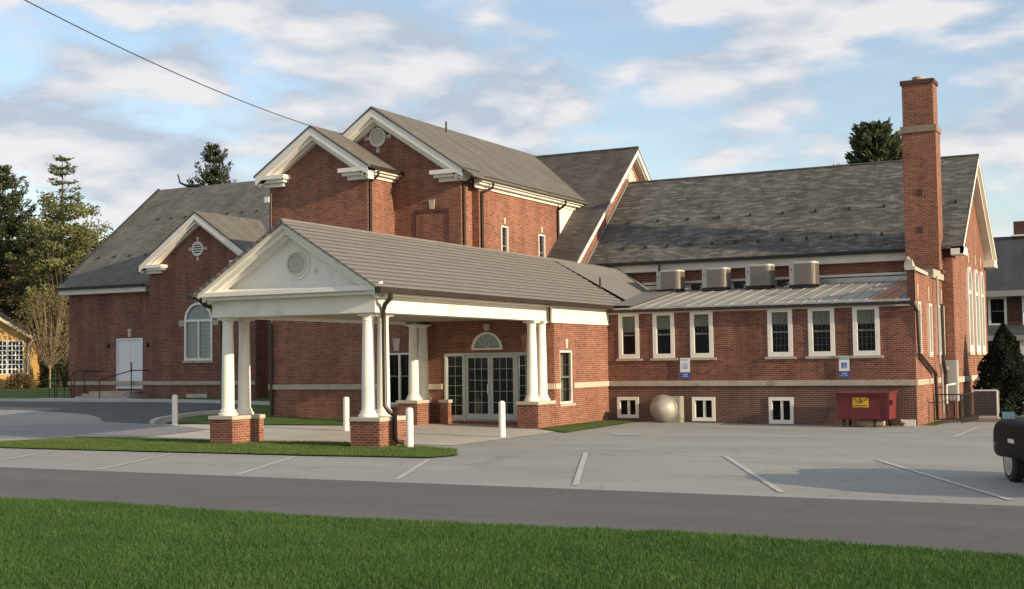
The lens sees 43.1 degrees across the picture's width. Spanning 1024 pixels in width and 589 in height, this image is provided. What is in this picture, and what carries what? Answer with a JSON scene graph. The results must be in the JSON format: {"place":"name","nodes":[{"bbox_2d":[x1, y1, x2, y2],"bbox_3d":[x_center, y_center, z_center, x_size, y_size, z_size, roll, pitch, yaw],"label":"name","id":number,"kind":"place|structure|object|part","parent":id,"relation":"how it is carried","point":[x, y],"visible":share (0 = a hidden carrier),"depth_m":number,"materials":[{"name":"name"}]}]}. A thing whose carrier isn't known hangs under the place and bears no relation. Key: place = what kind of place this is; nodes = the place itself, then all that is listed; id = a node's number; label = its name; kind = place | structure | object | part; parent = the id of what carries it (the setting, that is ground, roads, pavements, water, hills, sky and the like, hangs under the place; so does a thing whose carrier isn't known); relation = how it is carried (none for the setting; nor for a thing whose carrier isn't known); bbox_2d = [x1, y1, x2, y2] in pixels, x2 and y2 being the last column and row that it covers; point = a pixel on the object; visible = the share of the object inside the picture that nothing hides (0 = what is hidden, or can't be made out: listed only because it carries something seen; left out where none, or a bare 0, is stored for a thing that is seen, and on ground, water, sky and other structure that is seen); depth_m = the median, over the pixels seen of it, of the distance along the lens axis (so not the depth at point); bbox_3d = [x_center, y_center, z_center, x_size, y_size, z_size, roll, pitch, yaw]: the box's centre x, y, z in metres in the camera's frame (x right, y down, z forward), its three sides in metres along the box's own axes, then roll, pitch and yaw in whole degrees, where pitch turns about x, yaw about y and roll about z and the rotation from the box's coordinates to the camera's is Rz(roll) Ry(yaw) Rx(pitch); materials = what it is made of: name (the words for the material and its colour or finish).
{"place":"outdoors","nodes":[
{"label":"outdoors","id":0,"kind":"place"},
{"bbox_2d":[36,398,134,398],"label":"path","id":1,"kind":"structure","parent":0,"point":[85,398],"depth_m":54.21,"materials":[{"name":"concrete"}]},
{"bbox_2d":[0,423,203,437],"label":"driveway","id":2,"kind":"structure","parent":0,"point":[71,430],"depth_m":37.54,"materials":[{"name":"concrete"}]},
{"bbox_2d":[0,401,237,423],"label":"side road","id":3,"kind":"structure","parent":0,"point":[136,412],"depth_m":46.57,"materials":[{"name":"grey asphalt"}]},
{"bbox_2d":[0,436,457,456],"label":"lawn","id":4,"kind":"structure","parent":0,"point":[253,449],"depth_m":28.58,"materials":[{"name":"green plant"}]},
{"bbox_2d":[406,407,413,446],"bbox_3d":[-2.282,3.026,28.910,0.170,1.020,0.170,-2,-3,28],"label":"bollard","id":5,"kind":"object","parent":4,"relation":"on","point":[409,428],"visible":0.88,"depth_m":28.84,"materials":[{"name":"white paint"}]},
{"bbox_2d":[165,414,349,424],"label":"lawn","id":6,"kind":"structure","parent":0,"point":[268,419],"depth_m":39.82,"materials":[{"name":"green plant"}]},
{"bbox_2d":[0,373,1019,554],"bbox_3d":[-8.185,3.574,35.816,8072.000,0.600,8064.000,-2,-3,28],"label":"ground","id":7,"kind":"structure","parent":0,"point":[32,393],"depth_m":59.34,"materials":[{"name":"green plant"}]},
{"bbox_2d":[4,370,35,388],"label":"shrub","id":8,"kind":"object","parent":7,"relation":"on","point":[27,381],"visible":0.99,"depth_m":82.67,"materials":[{"name":"green plant"}]},
{"bbox_2d":[0,310,43,388],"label":"house","id":9,"kind":"structure","parent":7,"relation":"on","point":[12,359],"depth_m":84.27,"materials":[{"name":"orange"}]},
{"bbox_2d":[0,341,6,374],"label":"window","id":10,"kind":"structure","parent":9,"relation":"in","point":[3,344],"depth_m":84.09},
{"bbox_2d":[7,340,23,374],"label":"window","id":11,"kind":"structure","parent":9,"relation":"in","point":[15,361],"depth_m":84.23,"materials":[{"name":"white wood"}]},
{"bbox_2d":[0,164,47,358],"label":"spruce tree","id":12,"kind":"object","parent":7,"relation":"on","point":[11,222],"visible":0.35,"depth_m":94.04,"materials":[{"name":"green plant"}]},
{"bbox_2d":[0,250,51,353],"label":"tree","id":13,"kind":"object","parent":7,"relation":"on","point":[12,293],"visible":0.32,"depth_m":91.24,"materials":[{"name":"green plant"}]},
{"bbox_2d":[7,283,68,387],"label":"tree","id":14,"kind":"object","parent":7,"relation":"on","point":[51,353],"visible":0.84,"depth_m":83.15,"materials":[{"name":"brown plant"}]},
{"bbox_2d":[35,353,68,387],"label":"shrub","id":15,"kind":"object","parent":7,"relation":"on","point":[43,378],"visible":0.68,"depth_m":84.82,"materials":[{"name":"green plant"}]},
{"bbox_2d":[5,154,107,385],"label":"hemlock tree","id":16,"kind":"object","parent":7,"relation":"on","point":[58,173],"visible":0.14,"depth_m":94.21,"materials":[{"name":"green plant"}]},
{"bbox_2d":[4,192,113,385],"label":"tree","id":17,"kind":"object","parent":7,"relation":"on","point":[58,217],"visible":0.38,"depth_m":90.62,"materials":[{"name":"green plant"}]},
{"bbox_2d":[49,380,71,397],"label":"railing","id":18,"kind":"object","parent":7,"relation":"on","point":[56,389],"visible":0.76,"depth_m":56.52,"materials":[{"name":"black metal"}]},
{"bbox_2d":[19,222,102,360],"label":"tree","id":19,"kind":"object","parent":7,"relation":"on","point":[55,264],"visible":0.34,"depth_m":88.56,"materials":[{"name":"green plant"}]},
{"bbox_2d":[54,371,103,397],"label":"railing","id":20,"kind":"object","parent":7,"relation":"on","point":[74,380],"visible":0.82,"depth_m":55.88,"materials":[{"name":"black metal"}]},
{"bbox_2d":[75,391,148,397],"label":"entrance steps","id":21,"kind":"structure","parent":7,"relation":"on","point":[118,394],"depth_m":54.96,"materials":[{"name":"concrete"}]},
{"bbox_2d":[99,370,148,397],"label":"railing","id":22,"kind":"object","parent":7,"relation":"on","point":[119,374],"visible":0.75,"depth_m":54.45,"materials":[{"name":"black metal"}]},
{"bbox_2d":[0,398,269,404],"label":"kerb","id":23,"kind":"structure","parent":7,"relation":"on","point":[137,400],"depth_m":50.15,"materials":[{"name":"concrete"}]},
{"bbox_2d":[149,410,236,423],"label":"kerb","id":24,"kind":"structure","parent":7,"relation":"on","point":[160,419],"depth_m":42.01,"materials":[{"name":"concrete"}]},
{"bbox_2d":[186,141,236,185],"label":"spruce tree","id":25,"kind":"object","parent":7,"relation":"on","point":[213,174],"visible":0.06,"depth_m":90.16,"materials":[{"name":"green plant"}]},
{"bbox_2d":[7,498,1022,556],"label":"road edge","id":26,"kind":"object","parent":7,"relation":"on","point":[638,530],"visible":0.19,"depth_m":13.97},
{"bbox_2d":[55,76,997,447],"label":"church building","id":27,"kind":"structure","parent":7,"relation":"on","point":[381,270],"depth_m":40.42,"materials":[{"name":"brick"}]},
{"bbox_2d":[116,338,142,388],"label":"door","id":28,"kind":"structure","parent":27,"relation":"in","point":[129,351],"depth_m":56.38,"materials":[{"name":"paint"}]},
{"bbox_2d":[25,0,309,125],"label":"service cable","id":29,"kind":"object","parent":27,"relation":"attached to","point":[157,64],"visible":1,"depth_m":31.54,"materials":[{"name":"black rubber"}]},
{"bbox_2d":[186,394,206,397],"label":"basement window","id":30,"kind":"structure","parent":27,"relation":"in","point":[187,395],"depth_m":53.57,"materials":[{"name":"white glass"}]},
{"bbox_2d":[179,301,217,362],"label":"window","id":31,"kind":"structure","parent":27,"relation":"in","point":[198,322],"depth_m":53.74,"materials":[{"name":"grey glass"}]},
{"bbox_2d":[389,338,408,406],"bbox_3d":[-3.323,2.369,39.402,1.140,2.070,0.470,-2,-3,28],"label":"window","id":32,"kind":"structure","parent":27,"relation":"in","point":[400,376],"depth_m":39.59,"materials":[{"name":"glass"}]},
{"bbox_2d":[465,355,490,419],"bbox_3d":[-0.996,2.719,37.970,0.815,1.875,0.127,-2,-3,28],"label":"door","id":33,"kind":"structure","parent":27,"relation":"in","point":[475,416],"depth_m":37.96,"materials":[{"name":"white glass"}]},
{"bbox_2d":[474,395,485,419],"bbox_3d":[-0.953,3.343,38.376,0.280,0.760,0.280,-2,-3,28],"label":"litter bin","id":34,"kind":"object","parent":27,"relation":"on","point":[480,408],"visible":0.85,"depth_m":38.27,"materials":[{"name":"black metal"}]},
{"bbox_2d":[490,355,515,419],"bbox_3d":[-0.261,2.690,37.584,0.815,1.875,0.127,-2,-3,28],"label":"door","id":35,"kind":"structure","parent":27,"relation":"in","point":[493,416],"depth_m":37.62,"materials":[{"name":"white glass"}]},
{"bbox_2d":[501,218,507,251],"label":"window","id":36,"kind":"structure","parent":27,"relation":"in","point":[505,245],"depth_m":42.29,"materials":[{"name":"white paint"}]},
{"bbox_2d":[538,227,544,256],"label":"window","id":37,"kind":"structure","parent":27,"relation":"in","point":[542,244],"depth_m":44.69,"materials":[{"name":"white paint"}]},
{"bbox_2d":[559,350,575,406],"bbox_3d":[1.556,2.422,37.509,0.150,1.608,1.050,-2,-3,28],"label":"window","id":38,"kind":"structure","parent":27,"relation":"in","point":[564,403],"depth_m":37.82,"materials":[{"name":"white paint"}]},
{"bbox_2d":[617,397,638,417],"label":"window","id":39,"kind":"structure","parent":27,"relation":"in","point":[630,405],"depth_m":39.91,"materials":[{"name":"white paint"}]},
{"bbox_2d":[616,314,641,360],"bbox_3d":[3.681,1.305,40.061,0.860,1.490,0.470,-2,-3,28],"label":"window","id":40,"kind":"structure","parent":27,"relation":"in","point":[628,324],"depth_m":40.00,"materials":[{"name":"white paint"}]},
{"bbox_2d":[650,313,677,360],"bbox_3d":[4.690,1.265,39.531,0.880,1.490,0.470,-2,-3,28],"label":"window","id":41,"kind":"structure","parent":27,"relation":"in","point":[663,323],"depth_m":39.48,"materials":[{"name":"white paint"}]},
{"bbox_2d":[650,394,683,422],"bbox_3d":[4.657,3.429,38.851,0.713,0.870,0.992,-9,-9,71],"label":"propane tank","id":42,"kind":"object","parent":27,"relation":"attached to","point":[666,408],"visible":0.98,"depth_m":38.63,"materials":[{"name":"metal"}]},
{"bbox_2d":[656,270,685,291],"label":"air conditioner","id":43,"kind":"object","parent":27,"relation":"on","point":[668,280],"visible":1,"depth_m":43.21,"materials":[{"name":"beige metal"}]},
{"bbox_2d":[680,358,689,378],"bbox_3d":[5.198,2.215,38.952,0.310,0.620,0.008,-2,-3,28],"label":"parking sign","id":44,"kind":"object","parent":27,"relation":"attached to","point":[684,364],"visible":1,"depth_m":38.95,"materials":[{"name":"metal"}]},
{"bbox_2d":[691,284,701,289],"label":"refrigerant pipe","id":45,"kind":"object","parent":27,"relation":"on","point":[695,286],"visible":0.69,"depth_m":43.42,"materials":[{"name":"black metal"}]},
{"bbox_2d":[690,312,716,359],"bbox_3d":[5.761,1.223,38.970,0.900,1.490,0.470,-2,-3,28],"label":"window","id":46,"kind":"structure","parent":27,"relation":"in","point":[701,323],"depth_m":38.92,"materials":[{"name":"white paint"}]},
{"bbox_2d":[692,397,715,420],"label":"window","id":47,"kind":"structure","parent":27,"relation":"in","point":[703,409],"depth_m":38.79,"materials":[{"name":"white paint"}]},
{"bbox_2d":[702,267,730,290],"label":"air conditioner","id":48,"kind":"object","parent":27,"relation":"on","point":[716,278],"visible":1,"depth_m":42.46,"materials":[{"name":"beige metal"}]},
{"bbox_2d":[734,282,745,287],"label":"refrigerant pipe","id":49,"kind":"object","parent":27,"relation":"on","point":[738,284],"visible":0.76,"depth_m":42.74,"materials":[{"name":"black metal"}]},
{"bbox_2d":[745,264,775,288],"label":"air conditioner","id":50,"kind":"object","parent":27,"relation":"on","point":[760,276],"visible":1,"depth_m":41.78,"materials":[{"name":"beige metal"}]},
{"bbox_2d":[765,309,795,358],"bbox_3d":[7.876,1.139,37.860,0.920,1.490,0.470,-2,-3,28],"label":"window","id":51,"kind":"structure","parent":27,"relation":"in","point":[779,322],"depth_m":37.81,"materials":[{"name":"white paint"}]},
{"bbox_2d":[768,397,793,423],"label":"window","id":52,"kind":"structure","parent":27,"relation":"in","point":[781,409],"depth_m":37.70,"materials":[{"name":"white paint"}]},
{"bbox_2d":[777,280,788,286],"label":"refrigerant pipe","id":53,"kind":"object","parent":27,"relation":"on","point":[781,283],"visible":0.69,"depth_m":42.07,"materials":[{"name":"black metal"}]},
{"bbox_2d":[789,261,819,288],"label":"air conditioner","id":54,"kind":"object","parent":27,"relation":"on","point":[803,274],"visible":1,"depth_m":40.91,"materials":[{"name":"beige metal"}]},
{"bbox_2d":[805,308,838,358],"bbox_3d":[8.947,1.096,37.298,0.940,1.490,0.470,-2,-3,28],"label":"window","id":55,"kind":"structure","parent":27,"relation":"in","point":[821,324],"depth_m":37.25,"materials":[{"name":"white paint"}]},
{"bbox_2d":[839,356,849,377],"bbox_3d":[9.410,2.048,36.741,0.290,0.620,0.010,-2,-3,28],"label":"parking sign","id":56,"kind":"object","parent":27,"relation":"attached to","point":[844,371],"visible":1,"depth_m":36.74,"materials":[{"name":"white metal"}]},
{"bbox_2d":[850,306,883,357],"bbox_3d":[10.066,1.052,36.711,0.930,1.490,0.470,-2,-3,28],"label":"window","id":57,"kind":"structure","parent":27,"relation":"in","point":[865,320],"depth_m":36.66,"materials":[{"name":"white paint"}]},
{"bbox_2d":[916,284,921,356],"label":"window","id":58,"kind":"structure","parent":27,"relation":"in","point":[918,303],"depth_m":36.36,"materials":[{"name":"white paint"}]},
{"bbox_2d":[927,287,932,356],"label":"window","id":59,"kind":"structure","parent":27,"relation":"in","point":[929,306],"depth_m":37.63,"materials":[{"name":"white paint"}]},
{"bbox_2d":[935,302,941,356],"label":"window","id":60,"kind":"structure","parent":27,"relation":"in","point":[936,302],"depth_m":38.92,"materials":[{"name":"white paint"}]},
{"bbox_2d":[940,290,945,354],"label":"window","id":61,"kind":"structure","parent":27,"relation":"in","point":[940,290],"depth_m":39.74,"materials":[{"name":"white paint"}]},
{"bbox_2d":[942,360,959,417],"bbox_3d":[13.373,2.870,39.527,0.440,1.750,0.345,-2,-3,28],"label":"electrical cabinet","id":62,"kind":"object","parent":27,"relation":"attached to","point":[952,366],"visible":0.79,"depth_m":39.38,"materials":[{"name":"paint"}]},
{"bbox_3d":[13.298,2.619,39.402,0.380,1.160,0.014,-2,-3,28],"label":"cabinet door","id":63,"kind":"part","parent":62,"relation":"part of","materials":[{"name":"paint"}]},
{"bbox_2d":[966,253,974,354],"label":"window","id":64,"kind":"structure","parent":27,"relation":"in","point":[969,288],"depth_m":42.71,"materials":[{"name":"white paint"}]},
{"bbox_2d":[973,255,981,354],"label":"window","id":65,"kind":"structure","parent":27,"relation":"in","point":[976,299],"depth_m":43.98,"materials":[{"name":"white paint"}]},
{"bbox_2d":[979,258,986,354],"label":"window","id":66,"kind":"structure","parent":27,"relation":"in","point":[981,281],"depth_m":45.00,"materials":[{"name":"white paint"}]},
{"bbox_2d":[833,116,902,164],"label":"pine tree","id":67,"kind":"object","parent":7,"relation":"on","point":[874,141],"visible":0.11,"depth_m":74.54,"materials":[{"name":"green plant"}]},
{"bbox_2d":[934,392,978,422],"bbox_3d":[13.148,3.278,37.577,2.216,0.837,0.624,2,-4,-38],"label":"stairwell railing","id":68,"kind":"object","parent":7,"relation":"on","point":[963,418],"visible":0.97,"depth_m":37.30,"materials":[{"name":"black metal"}]},
{"bbox_2d":[972,323,1023,416],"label":"evergreen shrub","id":69,"kind":"object","parent":7,"relation":"on","point":[1008,366],"visible":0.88,"depth_m":40.64,"materials":[{"name":"green plant"}]},
{"bbox_2d":[985,221,1023,399],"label":"house","id":70,"kind":"structure","parent":7,"relation":"on","point":[1005,291],"depth_m":58.79,"materials":[{"name":"brick"}]},
{"bbox_2d":[988,296,1006,324],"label":"window","id":71,"kind":"structure","parent":70,"relation":"in","point":[997,306],"depth_m":58.83,"materials":[{"name":"glass"}]},
{"bbox_2d":[0,406,1023,505],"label":"parking lot","id":72,"kind":"structure","parent":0,"point":[820,461],"depth_m":24.75,"materials":[{"name":"grey asphalt"}]},
{"bbox_2d":[0,450,58,460],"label":"parking stripe","id":73,"kind":"object","parent":72,"relation":"on","point":[29,455],"visible":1,"depth_m":28.02,"materials":[{"name":"paint"}]},
{"bbox_2d":[95,453,173,469],"bbox_3d":[-7.499,3.339,26.050,0.100,0.001,4.209,-1,-3,4],"label":"parking stripe","id":74,"kind":"object","parent":72,"relation":"on","point":[135,461],"visible":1,"depth_m":25.86,"materials":[{"name":"paint"}]},
{"bbox_2d":[234,456,296,474],"bbox_3d":[-4.622,3.228,24.597,0.100,0.001,4.320,-1,-3,4],"label":"parking stripe","id":75,"kind":"object","parent":72,"relation":"on","point":[264,465],"visible":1,"depth_m":24.29,"materials":[{"name":"paint"}]},
{"bbox_2d":[149,423,555,444],"bbox_3d":[-5.328,3.762,35.972,12.900,0.135,7.350,-2,-3,28],"label":"concrete pad","id":76,"kind":"object","parent":72,"relation":"on","point":[440,434],"visible":0.67,"depth_m":34.59,"materials":[{"name":"grey concrete"}]},
{"bbox_2d":[172,395,177,425],"bbox_3d":[-10.135,3.522,38.995,0.170,1.030,0.170,-2,-3,28],"label":"bollard","id":77,"kind":"object","parent":76,"relation":"on","point":[174,409],"visible":0.84,"depth_m":38.93,"materials":[{"name":"white paint"}]},
{"bbox_2d":[343,397,348,430],"bbox_3d":[-4.566,3.339,35.731,0.170,1.050,0.170,-2,-3,28],"label":"bollard","id":78,"kind":"object","parent":76,"relation":"on","point":[345,413],"visible":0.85,"depth_m":35.67,"materials":[{"name":"white paint"}]},
{"bbox_2d":[498,401,505,436],"bbox_3d":[-0.251,3.181,32.618,0.170,1.020,0.170,-2,-3,28],"label":"bollard","id":79,"kind":"object","parent":76,"relation":"on","point":[501,406],"visible":0.88,"depth_m":32.55,"materials":[{"name":"white metal"}]},
{"bbox_2d":[395,459,430,478],"bbox_3d":[-1.763,3.126,23.322,0.100,0.001,4.341,-1,-3,3],"label":"parking stripe","id":80,"kind":"object","parent":72,"relation":"on","point":[411,469],"visible":1,"depth_m":23.07,"materials":[{"name":"paint"}]},
{"bbox_2d":[572,452,587,484],"bbox_3d":[1.250,3.090,23.349,0.100,0.001,7.074,-1,-3,4],"label":"parking stripe","id":81,"kind":"object","parent":72,"relation":"on","point":[577,478],"visible":1,"depth_m":22.62,"materials":[{"name":"paint"}]},
{"bbox_2d":[609,433,641,434],"bbox_3d":[2.901,3.572,33.147,0.873,0.005,0.606,-3,-4,42],"label":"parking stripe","id":82,"kind":"object","parent":72,"relation":"on","point":[624,434],"visible":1,"depth_m":33.08,"materials":[{"name":"white paint"}]},
{"bbox_2d":[723,456,784,491],"bbox_3d":[3.999,2.979,21.879,0.100,0.001,7.002,-1,-3,3],"label":"parking stripe","id":83,"kind":"object","parent":72,"relation":"on","point":[768,483],"visible":1,"depth_m":21.04,"materials":[{"name":"paint"}]},
{"bbox_2d":[833,390,897,426],"bbox_3d":[9.765,3.145,35.694,1.574,0.988,1.102,-2,-3,28],"label":"dumpster","id":84,"kind":"object","parent":72,"relation":"on","point":[874,405],"visible":1,"depth_m":35.33,"materials":[{"name":"red metal"}]},
{"bbox_2d":[857,420,884,425],"bbox_3d":[9.924,3.552,35.840,0.730,0.130,0.200,-2,-3,28],"label":"timber block","id":85,"kind":"object","parent":72,"relation":"on","point":[869,423],"depth_m":35.76,"materials":[{"name":"wood"}]},
{"bbox_2d":[901,419,915,426],"bbox_3d":[10.852,3.514,35.517,0.390,0.210,0.240,-2,-3,19],"label":"cinder block","id":86,"kind":"object","parent":72,"relation":"on","point":[909,423],"depth_m":35.43,"materials":[{"name":"concrete"}]},
{"bbox_2d":[877,460,1013,499],"bbox_3d":[6.652,2.875,20.515,0.100,0.001,7.013,-1,-3,2],"label":"parking stripe","id":87,"kind":"object","parent":72,"relation":"on","point":[986,492],"visible":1,"depth_m":19.62,"materials":[{"name":"paint"}]},
{"bbox_2d":[952,428,976,436],"bbox_3d":[11.372,3.440,32.482,0.100,0.001,4.301,-2,-3,27],"label":"parking stripe","id":88,"kind":"object","parent":72,"relation":"on","point":[964,432],"visible":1,"depth_m":32.22,"materials":[{"name":"paint"}]},
{"bbox_2d":[939,416,1001,421],"bbox_3d":[14.072,3.757,39.133,1.900,0.001,3.400,-2,-3,28],"label":"gravel bed","id":89,"kind":"object","parent":72,"relation":"on","point":[989,419],"visible":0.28,"depth_m":38.47,"materials":[{"name":"grey gravel"}]},
{"bbox_2d":[972,390,999,417],"bbox_3d":[14.600,3.359,39.890,0.760,0.880,0.800,-2,-3,28],"label":"heat pump","id":90,"kind":"object","parent":89,"relation":"on","point":[988,403],"visible":0.86,"depth_m":39.59,"materials":[{"name":"black metal"}]},
{"bbox_2d":[993,411,1023,481],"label":"parked car","id":91,"kind":"object","parent":72,"relation":"on","point":[1008,437],"visible":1,"depth_m":19.42,"materials":[{"name":"black metal"}]},
{"bbox_2d":[0,467,1023,554],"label":"road","id":92,"kind":"structure","parent":0,"point":[983,527],"depth_m":16.97,"materials":[{"name":"grey asphalt"}]},
{"bbox_2d":[0,496,1023,588],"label":"lawn","id":93,"kind":"structure","parent":0,"point":[1004,578],"depth_m":12.04,"materials":[{"name":"plant"}]},
{"bbox_2d":[0,0,1023,259],"label":"sky","id":94,"kind":"structure","parent":0,"point":[701,87],"materials":[{"name":"blue"}]},
{"bbox_2d":[538,419,641,431],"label":"lawn","id":95,"kind":"structure","parent":0,"point":[578,426],"depth_m":36.94,"materials":[{"name":"green plant"}]}
]}

